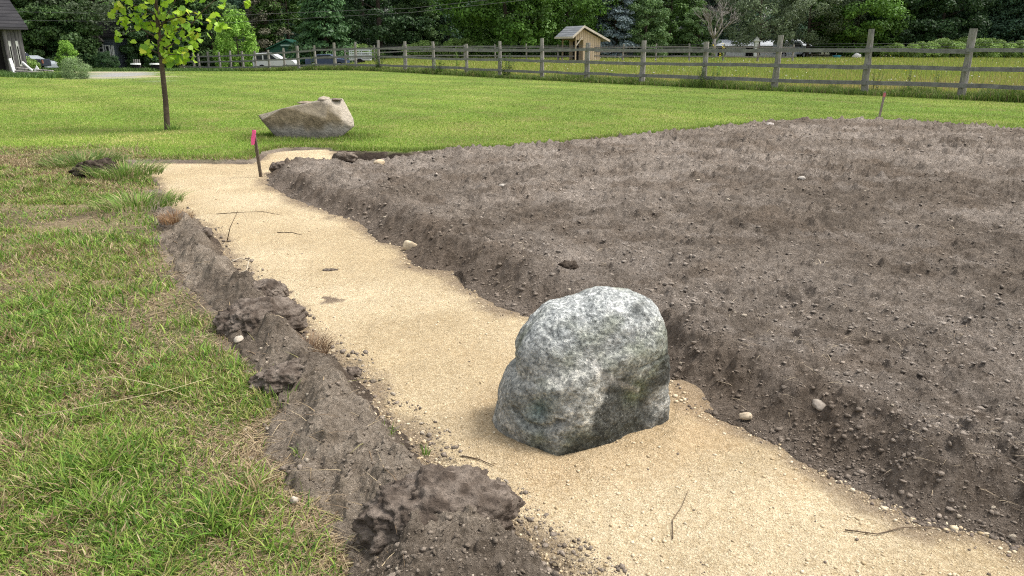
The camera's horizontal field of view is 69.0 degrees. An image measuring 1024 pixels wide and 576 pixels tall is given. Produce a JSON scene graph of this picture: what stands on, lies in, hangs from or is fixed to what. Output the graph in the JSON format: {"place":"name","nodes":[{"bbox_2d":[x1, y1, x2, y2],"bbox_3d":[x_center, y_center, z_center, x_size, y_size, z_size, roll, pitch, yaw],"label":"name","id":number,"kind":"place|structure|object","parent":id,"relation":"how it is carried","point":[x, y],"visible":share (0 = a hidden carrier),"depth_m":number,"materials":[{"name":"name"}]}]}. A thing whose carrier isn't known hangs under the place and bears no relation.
{"place":"outdoors","nodes":[
{"label":"outdoors","id":0,"kind":"place"},
{"bbox_2d":[0,142,352,575],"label":"rough grass","id":1,"kind":"structure","parent":0,"point":[80,471],"depth_m":3.14,"materials":[{"name":"plant"}]},
{"bbox_2d":[56,376,187,396],"bbox_3d":[-1.718,0.433,3.316,0.662,0.043,0.078,3,18,10],"label":"twig","id":2,"kind":"object","parent":1,"relation":"on","point":[118,377],"visible":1,"depth_m":3.34,"materials":[{"name":"wood"}]},
{"bbox_2d":[36,376,213,416],"bbox_3d":[-1.637,0.471,3.196,0.695,0.023,0.056,-10,20,-29],"label":"twig","id":3,"kind":"object","parent":1,"relation":"on","point":[113,401],"visible":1,"depth_m":3.14,"materials":[{"name":"wood"}]},
{"bbox_2d":[0,146,435,575],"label":"dry straw","id":4,"kind":"object","parent":1,"relation":"on","point":[342,555],"visible":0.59,"depth_m":2.78,"materials":[{"name":"beige plant"}]},
{"bbox_2d":[19,0,483,14],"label":"overhead wire","id":5,"kind":"object","parent":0,"point":[270,13],"visible":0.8,"depth_m":72.64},
{"bbox_2d":[28,0,520,22],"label":"overhead wire","id":6,"kind":"object","parent":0,"point":[298,18],"visible":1,"depth_m":73.24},
{"bbox_2d":[149,191,560,575],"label":"soil ridge","id":7,"kind":"structure","parent":0,"point":[215,268],"depth_m":2.82,"materials":[{"name":"soil"}]},
{"bbox_2d":[153,208,194,224],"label":"grass tuft","id":8,"kind":"object","parent":7,"relation":"on","point":[171,219],"visible":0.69,"depth_m":6.57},
{"bbox_2d":[196,226,213,237],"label":"dirt clod","id":9,"kind":"object","parent":7,"relation":"on","point":[208,232],"visible":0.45,"depth_m":6.11,"materials":[{"name":"soil"}]},
{"bbox_2d":[212,296,308,336],"bbox_3d":[-1.426,0.186,4.239,0.520,0.297,0.429,-9,20,-27],"label":"dirt clod","id":10,"kind":"object","parent":7,"relation":"on","point":[245,315],"visible":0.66,"depth_m":4.14,"materials":[{"name":"soil"}]},
{"bbox_2d":[252,278,288,296],"bbox_3d":[-1.563,0.044,4.658,0.328,0.202,0.336,-5,18,-16],"label":"dirt clod","id":11,"kind":"object","parent":7,"relation":"on","point":[270,287],"visible":0.38,"depth_m":4.60,"materials":[{"name":"soil"}]},
{"bbox_2d":[248,358,302,396],"bbox_3d":[-1.035,0.432,3.493,0.385,0.180,0.271,-8,20,-24],"label":"dirt clod","id":12,"kind":"object","parent":7,"relation":"on","point":[279,378],"visible":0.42,"depth_m":3.39,"materials":[{"name":"soil"}]},
{"bbox_2d":[256,379,301,407],"bbox_3d":[-1.034,0.478,3.280,0.198,0.106,0.195,0,18,0],"label":"grass sprig","id":13,"kind":"object","parent":7,"relation":"on","point":[269,404],"depth_m":3.27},
{"bbox_2d":[297,329,344,354],"bbox_3d":[-1.052,0.293,3.879,0.450,0.095,0.467,0,18,0],"label":"grass tuft","id":14,"kind":"object","parent":7,"relation":"on","point":[323,345],"visible":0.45,"depth_m":3.94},
{"bbox_2d":[142,192,630,575],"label":"ridge crumbs","id":15,"kind":"object","parent":7,"relation":"on","point":[532,553],"visible":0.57,"depth_m":2.56,"materials":[{"name":"soil"}]},
{"bbox_2d":[351,463,525,554],"bbox_3d":[-0.233,0.716,2.427,0.574,0.265,0.361,-5,18,-16],"label":"dirt clod","id":16,"kind":"object","parent":7,"relation":"on","point":[429,490],"visible":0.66,"depth_m":2.33,"materials":[{"name":"soil"}]},
{"bbox_2d":[0,52,1023,575],"bbox_3d":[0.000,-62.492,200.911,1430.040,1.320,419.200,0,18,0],"label":"ground","id":17,"kind":"structure","parent":0,"point":[366,154],"depth_m":17.94,"materials":[{"name":"plant"}]},
{"bbox_2d":[0,0,27,71],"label":"barn","id":18,"kind":"structure","parent":17,"relation":"on","point":[12,24],"depth_m":56.52,"materials":[{"name":"wood"}]},
{"bbox_2d":[0,42,5,71],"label":"doorway","id":19,"kind":"structure","parent":18,"relation":"in","point":[2,65],"depth_m":56.59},
{"bbox_2d":[10,0,29,50],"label":"broadleaf tree","id":20,"kind":"object","parent":17,"relation":"on","point":[26,48],"visible":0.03,"depth_m":81.72,"materials":[{"name":"green plant"}]},
{"bbox_2d":[26,56,41,70],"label":"shrub","id":21,"kind":"object","parent":17,"relation":"on","point":[31,63],"visible":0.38,"depth_m":63.00,"materials":[{"name":"green plant"}]},
{"bbox_2d":[25,52,50,68],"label":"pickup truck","id":22,"kind":"object","parent":17,"relation":"on","point":[44,62],"visible":0.22,"depth_m":72.09,"materials":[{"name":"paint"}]},
{"bbox_2d":[0,69,79,78],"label":"weed strip","id":23,"kind":"object","parent":17,"relation":"on","point":[41,74],"visible":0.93,"depth_m":42.74,"materials":[{"name":"green plant"}]},
{"bbox_2d":[29,55,58,67],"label":"silver car","id":24,"kind":"object","parent":17,"relation":"on","point":[53,64],"visible":0.12,"depth_m":77.21,"materials":[{"name":"paint"}]},
{"bbox_2d":[13,0,103,67],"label":"broadleaf tree","id":25,"kind":"object","parent":17,"relation":"on","point":[37,42],"visible":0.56,"depth_m":80.80,"materials":[{"name":"green plant"}]},
{"bbox_2d":[54,40,78,68],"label":"shrub","id":26,"kind":"object","parent":17,"relation":"on","point":[66,47],"visible":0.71,"depth_m":74.07,"materials":[{"name":"green plant"}]},
{"bbox_2d":[45,0,102,68],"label":"conifer tree","id":27,"kind":"object","parent":17,"relation":"on","point":[54,44],"visible":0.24,"depth_m":82.30,"materials":[{"name":"green plant"}]},
{"bbox_2d":[59,56,92,78],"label":"shrub","id":28,"kind":"object","parent":17,"relation":"on","point":[67,69],"visible":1,"depth_m":40.56,"materials":[{"name":"green plant"}]},
{"bbox_2d":[21,148,134,168],"bbox_3d":[-5.919,-1.798,10.242,1.586,0.211,1.641,0,18,0],"label":"grass tuft","id":29,"kind":"object","parent":17,"relation":"on","point":[74,157],"visible":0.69,"depth_m":10.26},
{"bbox_2d":[14,0,152,38],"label":"broadleaf tree","id":30,"kind":"object","parent":17,"relation":"on","point":[103,12],"visible":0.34,"depth_m":81.72,"materials":[{"name":"green plant"}]},
{"bbox_2d":[68,157,117,178],"bbox_3d":[-5.160,-1.433,9.233,0.591,0.343,0.439,-9,20,-27],"label":"dirt clod","id":31,"kind":"object","parent":17,"relation":"on","point":[93,164],"visible":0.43,"depth_m":9.10,"materials":[{"name":"soil"}]},
{"bbox_2d":[66,519,122,552],"bbox_3d":[-1.324,0.795,2.393,0.192,0.060,0.172,13,22,34],"label":"weed","id":32,"kind":"object","parent":17,"relation":"on","point":[87,531],"visible":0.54,"depth_m":2.39,"materials":[{"name":"green plant"}]},
{"bbox_2d":[92,51,120,67],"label":"round hedge","id":33,"kind":"object","parent":17,"relation":"on","point":[103,58],"visible":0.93,"depth_m":82.19,"materials":[{"name":"green plant"}]},
{"bbox_2d":[85,22,128,68],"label":"blue house","id":34,"kind":"structure","parent":17,"relation":"on","point":[108,41],"depth_m":85.70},
{"bbox_2d":[74,156,176,179],"bbox_3d":[-4.755,-1.481,9.105,1.363,0.198,1.320,0,18,0],"label":"grass tuft","id":35,"kind":"object","parent":17,"relation":"on","point":[126,170],"visible":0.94,"depth_m":9.03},
{"bbox_2d":[83,184,196,213],"bbox_3d":[-3.706,-0.908,7.445,1.224,0.155,1.214,0,18,0],"label":"grass tuft","id":36,"kind":"object","parent":17,"relation":"on","point":[138,201],"visible":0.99,"depth_m":7.40,"materials":[{"name":"plant"}]},
{"bbox_2d":[43,67,240,70],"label":"verge weeds","id":37,"kind":"object","parent":17,"relation":"on","point":[153,69],"visible":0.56,"depth_m":70.10,"materials":[{"name":"green plant"}]},
{"bbox_2d":[113,0,184,68],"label":"broadleaf tree","id":38,"kind":"object","parent":17,"relation":"on","point":[131,52],"visible":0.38,"depth_m":86.47,"materials":[{"name":"green plant"}]},
{"bbox_2d":[99,0,223,51],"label":"background tree","id":39,"kind":"object","parent":17,"relation":"on","point":[130,39],"visible":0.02,"depth_m":109.55,"materials":[{"name":"green plant"}]},
{"bbox_2d":[133,0,214,67],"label":"broadleaf tree","id":40,"kind":"object","parent":17,"relation":"on","point":[204,24],"visible":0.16,"depth_m":92.26,"materials":[{"name":"green plant"}]},
{"bbox_2d":[107,0,250,129],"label":"young tree","id":41,"kind":"object","parent":17,"relation":"on","point":[168,60],"visible":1,"depth_m":14.14,"materials":[{"name":"green plant"}]},
{"bbox_2d":[162,309,211,326],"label":"grass sprig","id":42,"kind":"object","parent":17,"relation":"on","point":[174,322],"depth_m":4.27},
{"bbox_2d":[173,0,244,66],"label":"broadleaf tree","id":43,"kind":"object","parent":17,"relation":"on","point":[212,7],"visible":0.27,"depth_m":91.77,"materials":[{"name":"green plant"}]},
{"bbox_2d":[212,33,238,66],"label":"young tree","id":44,"kind":"object","parent":17,"relation":"on","point":[218,40],"visible":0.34,"depth_m":85.41,"materials":[{"name":"green plant"}]},
{"bbox_2d":[214,357,250,373],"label":"grass sprig","id":45,"kind":"object","parent":17,"relation":"on","point":[236,363],"depth_m":3.69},
{"bbox_2d":[216,8,259,68],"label":"young tree","id":46,"kind":"object","parent":17,"relation":"on","point":[241,25],"visible":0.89,"depth_m":79.08,"materials":[{"name":"green plant"}]},
{"bbox_2d":[227,0,303,57],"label":"background tree","id":47,"kind":"object","parent":17,"relation":"on","point":[238,4],"visible":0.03,"depth_m":116.25,"materials":[{"name":"green plant"}]},
{"bbox_2d":[240,0,293,53],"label":"conifer tree","id":48,"kind":"object","parent":17,"relation":"on","point":[254,21],"visible":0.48,"depth_m":89.60,"materials":[{"name":"green plant"}]},
{"bbox_2d":[252,53,296,67],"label":"white car","id":49,"kind":"object","parent":17,"relation":"on","point":[273,63],"visible":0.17,"depth_m":77.24,"materials":[{"name":"paint"}]},
{"bbox_2d":[247,0,317,52],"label":"broadleaf tree","id":50,"kind":"object","parent":17,"relation":"on","point":[292,6],"visible":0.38,"depth_m":90.58,"materials":[{"name":"green plant"}]},
{"bbox_2d":[266,39,304,66],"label":"green shed","id":51,"kind":"structure","parent":17,"relation":"on","point":[280,45],"depth_m":86.63,"materials":[{"name":"paint"}]},
{"bbox_2d":[258,98,353,139],"bbox_3d":[-3.751,-3.077,13.527,1.765,0.690,1.054,0,18,0],"label":"split rock","id":52,"kind":"object","parent":17,"relation":"on","point":[325,118],"visible":0.88,"depth_m":13.29,"materials":[{"name":"stone"}]},
{"bbox_2d":[285,0,357,64],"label":"conifer tree","id":53,"kind":"object","parent":17,"relation":"on","point":[329,26],"visible":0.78,"depth_m":81.77,"materials":[{"name":"green plant"}]},
{"bbox_2d":[305,54,349,63],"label":"blue car","id":54,"kind":"object","parent":17,"relation":"on","point":[327,61],"visible":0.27,"depth_m":79.09,"materials":[{"name":"paint"}]},
{"bbox_2d":[315,0,397,55],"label":"background tree","id":55,"kind":"object","parent":17,"relation":"on","point":[368,2],"visible":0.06,"depth_m":114.20,"materials":[{"name":"green plant"}]},
{"bbox_2d":[342,43,376,61],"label":"shrub","id":56,"kind":"object","parent":17,"relation":"on","point":[363,45],"visible":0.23,"depth_m":85.18,"materials":[{"name":"green plant"}]},
{"bbox_2d":[349,49,371,62],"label":"slatted trailer","id":57,"kind":"object","parent":17,"relation":"on","point":[359,60],"visible":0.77,"depth_m":75.89,"materials":[{"name":"paint"}]},
{"bbox_2d":[339,0,438,58],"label":"broadleaf tree","id":58,"kind":"object","parent":17,"relation":"on","point":[361,33],"visible":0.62,"depth_m":88.83,"materials":[{"name":"green plant"}]},
{"bbox_2d":[352,0,444,42],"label":"background tree","id":59,"kind":"object","parent":17,"relation":"on","point":[394,11],"visible":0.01,"depth_m":121.95,"materials":[{"name":"green plant"}]},
{"bbox_2d":[390,0,443,56],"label":"broadleaf tree","id":60,"kind":"object","parent":17,"relation":"on","point":[431,34],"visible":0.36,"depth_m":90.83,"materials":[{"name":"green plant"}]},
{"bbox_2d":[402,40,438,56],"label":"shrub","id":61,"kind":"object","parent":17,"relation":"on","point":[425,43],"visible":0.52,"depth_m":85.52,"materials":[{"name":"green plant"}]},
{"bbox_2d":[415,0,479,56],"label":"broadleaf tree","id":62,"kind":"object","parent":17,"relation":"on","point":[448,37],"visible":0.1,"depth_m":93.48,"materials":[{"name":"green plant"}]},
{"bbox_2d":[439,38,482,57],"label":"shrub","id":63,"kind":"object","parent":17,"relation":"on","point":[455,41],"visible":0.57,"depth_m":84.65,"materials":[{"name":"green plant"}]},
{"bbox_2d":[440,1,517,42],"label":"background tree","id":64,"kind":"object","parent":17,"relation":"on","point":[511,15],"visible":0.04,"depth_m":116.83,"materials":[{"name":"green plant"}]},
{"bbox_2d":[428,0,561,57],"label":"broadleaf tree","id":65,"kind":"object","parent":17,"relation":"on","point":[472,20],"visible":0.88,"depth_m":84.12,"materials":[{"name":"green plant"}]},
{"bbox_2d":[499,54,515,75],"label":"weed plant","id":66,"kind":"object","parent":17,"relation":"on","point":[506,62],"visible":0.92,"depth_m":41.34,"materials":[{"name":"green plant"}]},
{"bbox_2d":[506,0,625,55],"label":"broadleaf tree","id":67,"kind":"object","parent":17,"relation":"on","point":[582,10],"visible":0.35,"depth_m":85.98,"materials":[{"name":"green plant"}]},
{"bbox_2d":[344,43,794,63],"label":"wooden fence","id":68,"kind":"object","parent":17,"relation":"on","point":[622,56],"visible":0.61,"depth_m":74.27,"materials":[{"name":"wood"}]},
{"bbox_2d":[554,25,609,60],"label":"wooden shed","id":69,"kind":"structure","parent":17,"relation":"on","point":[579,35],"depth_m":73.08,"materials":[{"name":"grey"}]},
{"bbox_2d":[182,28,1023,95],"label":"wooden fence","id":70,"kind":"object","parent":17,"relation":"on","point":[962,85],"visible":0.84,"depth_m":30.99,"materials":[{"name":"wood"}]},
{"bbox_2d":[594,0,641,57],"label":"spruce tree","id":71,"kind":"object","parent":17,"relation":"on","point":[623,18],"visible":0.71,"depth_m":85.40,"materials":[{"name":"blue plant"}]},
{"bbox_2d":[612,0,672,57],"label":"broadleaf tree","id":72,"kind":"object","parent":17,"relation":"on","point":[659,26],"visible":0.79,"depth_m":85.30,"materials":[{"name":"green plant"}]},
{"bbox_2d":[266,116,1023,547],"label":"soil bed","id":73,"kind":"object","parent":17,"relation":"on","point":[718,170],"visible":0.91,"depth_m":5.50,"materials":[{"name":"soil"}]},
{"bbox_2d":[269,161,284,171],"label":"dirt clod","id":74,"kind":"object","parent":73,"relation":"on","point":[275,165],"visible":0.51,"depth_m":9.65,"materials":[{"name":"soil"}]},
{"bbox_2d":[331,151,357,162],"bbox_3d":[-2.353,-1.838,10.485,0.376,0.182,0.245,-2,18,-5],"label":"dirt clod","id":75,"kind":"object","parent":73,"relation":"on","point":[351,157],"visible":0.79,"depth_m":10.41,"materials":[{"name":"soil"}]},
{"bbox_2d":[403,240,416,249],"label":"stone","id":76,"kind":"object","parent":73,"relation":"on","point":[407,244],"visible":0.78,"depth_m":6.02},
{"bbox_2d":[558,260,578,269],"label":"dirt clod","id":77,"kind":"object","parent":73,"relation":"on","point":[570,265],"visible":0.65,"depth_m":5.00,"materials":[{"name":"soil"}]},
{"bbox_2d":[266,119,1023,550],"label":"soil crumbs","id":78,"kind":"object","parent":73,"relation":"on","point":[858,409],"visible":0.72,"depth_m":3.74,"materials":[{"name":"soil"}]},
{"bbox_2d":[738,412,751,419],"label":"stone","id":79,"kind":"object","parent":73,"relation":"on","point":[745,416],"visible":1,"depth_m":3.24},
{"bbox_2d":[812,399,825,410],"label":"stone","id":80,"kind":"object","parent":73,"relation":"on","point":[818,404],"visible":0.91,"depth_m":3.13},
{"bbox_2d":[301,56,1023,93],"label":"meadow grass","id":81,"kind":"structure","parent":17,"relation":"on","point":[849,75],"depth_m":52.47,"materials":[{"name":"plant"}]},
{"bbox_2d":[636,0,707,57],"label":"broadleaf tree","id":82,"kind":"object","parent":17,"relation":"on","point":[683,8],"visible":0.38,"depth_m":92.39,"materials":[{"name":"green plant"}]},
{"bbox_2d":[676,7,721,57],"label":"broadleaf tree","id":83,"kind":"object","parent":17,"relation":"on","point":[689,37],"visible":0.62,"depth_m":89.73,"materials":[{"name":"green plant"}]},
{"bbox_2d":[663,0,741,54],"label":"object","id":84,"kind":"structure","parent":17,"relation":"on","point":[714,8],"depth_m":117.27,"materials":[{"name":"plant"}]},
{"bbox_2d":[693,0,741,57],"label":"bare tree","id":85,"kind":"object","parent":17,"relation":"on","point":[708,19],"visible":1,"depth_m":82.90,"materials":[{"name":"grey plant"}]},
{"bbox_2d":[701,40,811,56],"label":"white outbuilding","id":86,"kind":"structure","parent":17,"relation":"on","point":[769,43],"depth_m":106.87,"materials":[{"name":"paint"}]},
{"bbox_2d":[703,0,811,40],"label":"background tree","id":87,"kind":"object","parent":17,"relation":"on","point":[720,37],"visible":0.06,"depth_m":113.09,"materials":[{"name":"green plant"}]},
{"bbox_2d":[711,0,816,55],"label":"willow tree","id":88,"kind":"object","parent":17,"relation":"on","point":[755,6],"visible":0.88,"depth_m":88.54,"materials":[{"name":"green plant"}]},
{"bbox_2d":[772,41,810,56],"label":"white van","id":89,"kind":"object","parent":17,"relation":"on","point":[799,44],"visible":0.51,"depth_m":94.31,"materials":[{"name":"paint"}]},
{"bbox_2d":[761,0,871,56],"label":"willow tree","id":90,"kind":"object","parent":17,"relation":"on","point":[808,41],"visible":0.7,"depth_m":90.22,"materials":[{"name":"green plant"}]},
{"bbox_2d":[804,0,919,57],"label":"broadleaf tree","id":91,"kind":"object","parent":17,"relation":"on","point":[891,9],"visible":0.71,"depth_m":89.80,"materials":[{"name":"green plant"}]},
{"bbox_2d":[876,44,905,57],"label":"shrub","id":92,"kind":"object","parent":17,"relation":"on","point":[892,54],"visible":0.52,"depth_m":89.72,"materials":[{"name":"green plant"}]},
{"bbox_2d":[857,0,964,56],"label":"broadleaf tree","id":93,"kind":"object","parent":17,"relation":"on","point":[907,34],"visible":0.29,"depth_m":91.32,"materials":[{"name":"green plant"}]},
{"bbox_2d":[902,41,942,57],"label":"shrub","id":94,"kind":"object","parent":17,"relation":"on","point":[917,55],"visible":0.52,"depth_m":86.97,"materials":[{"name":"green plant"}]},
{"bbox_2d":[900,0,998,56],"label":"broadleaf tree","id":95,"kind":"object","parent":17,"relation":"on","point":[976,19],"visible":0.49,"depth_m":92.07,"materials":[{"name":"green plant"}]},
{"bbox_2d":[933,38,965,57],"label":"shrub","id":96,"kind":"object","parent":17,"relation":"on","point":[953,44],"visible":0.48,"depth_m":87.44,"materials":[{"name":"green plant"}]},
{"bbox_2d":[951,36,995,56],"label":"shrub","id":97,"kind":"object","parent":17,"relation":"on","point":[964,39],"visible":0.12,"depth_m":90.62,"materials":[{"name":"green plant"}]},
{"bbox_2d":[930,0,1023,52],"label":"broadleaf tree","id":98,"kind":"object","parent":17,"relation":"on","point":[996,26],"visible":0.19,"depth_m":94.42,"materials":[{"name":"green plant"}]},
{"bbox_2d":[964,38,1008,57],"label":"shrub","id":99,"kind":"object","parent":17,"relation":"on","point":[985,43],"visible":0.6,"depth_m":86.57,"materials":[{"name":"green plant"}]},
{"bbox_2d":[973,0,1023,55],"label":"broadleaf tree","id":100,"kind":"object","parent":17,"relation":"on","point":[1012,29],"visible":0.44,"depth_m":92.79,"materials":[{"name":"green plant"}]},
{"bbox_2d":[1000,40,1023,57],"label":"shrub","id":101,"kind":"object","parent":17,"relation":"on","point":[1016,45],"visible":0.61,"depth_m":86.22,"materials":[{"name":"green plant"}]},
{"bbox_2d":[0,70,1023,159],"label":"lawn grass","id":102,"kind":"structure","parent":0,"point":[353,135],"depth_m":18.23,"materials":[{"name":"plant"}]},
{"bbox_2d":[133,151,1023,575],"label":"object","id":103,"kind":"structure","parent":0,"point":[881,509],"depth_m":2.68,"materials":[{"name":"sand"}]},
{"bbox_2d":[138,150,1023,575],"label":"path","id":104,"kind":"structure","parent":0,"point":[356,300],"depth_m":3.02,"materials":[{"name":"sand"}]},
{"bbox_2d":[251,130,262,176],"bbox_3d":[-3.239,-1.655,9.462,0.092,0.700,0.054,0,18,0],"label":"survey stake","id":105,"kind":"object","parent":104,"relation":"in","point":[254,140],"visible":0.92,"depth_m":9.42,"materials":[{"name":"brown wood"}]},
{"bbox_2d":[346,366,362,376],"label":"dirt clod","id":106,"kind":"object","parent":104,"relation":"on","point":[351,371],"visible":0.52,"depth_m":3.69,"materials":[{"name":"soil"}]},
{"bbox_2d":[492,286,669,455],"bbox_3d":[0.305,0.398,3.180,0.786,0.806,0.541,-1,18,-4],"label":"boulder","id":107,"kind":"object","parent":104,"relation":"on","point":[588,368],"visible":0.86,"depth_m":2.99,"materials":[{"name":"stone"}]},
{"bbox_2d":[845,526,958,534],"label":"twig","id":108,"kind":"object","parent":104,"relation":"on","point":[894,529],"visible":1,"depth_m":2.50,"materials":[{"name":"wood"}]},
{"bbox_2d":[208,63,1023,102],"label":"grass strip","id":109,"kind":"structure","parent":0,"point":[1006,95],"depth_m":30.82,"materials":[{"name":"plant"}]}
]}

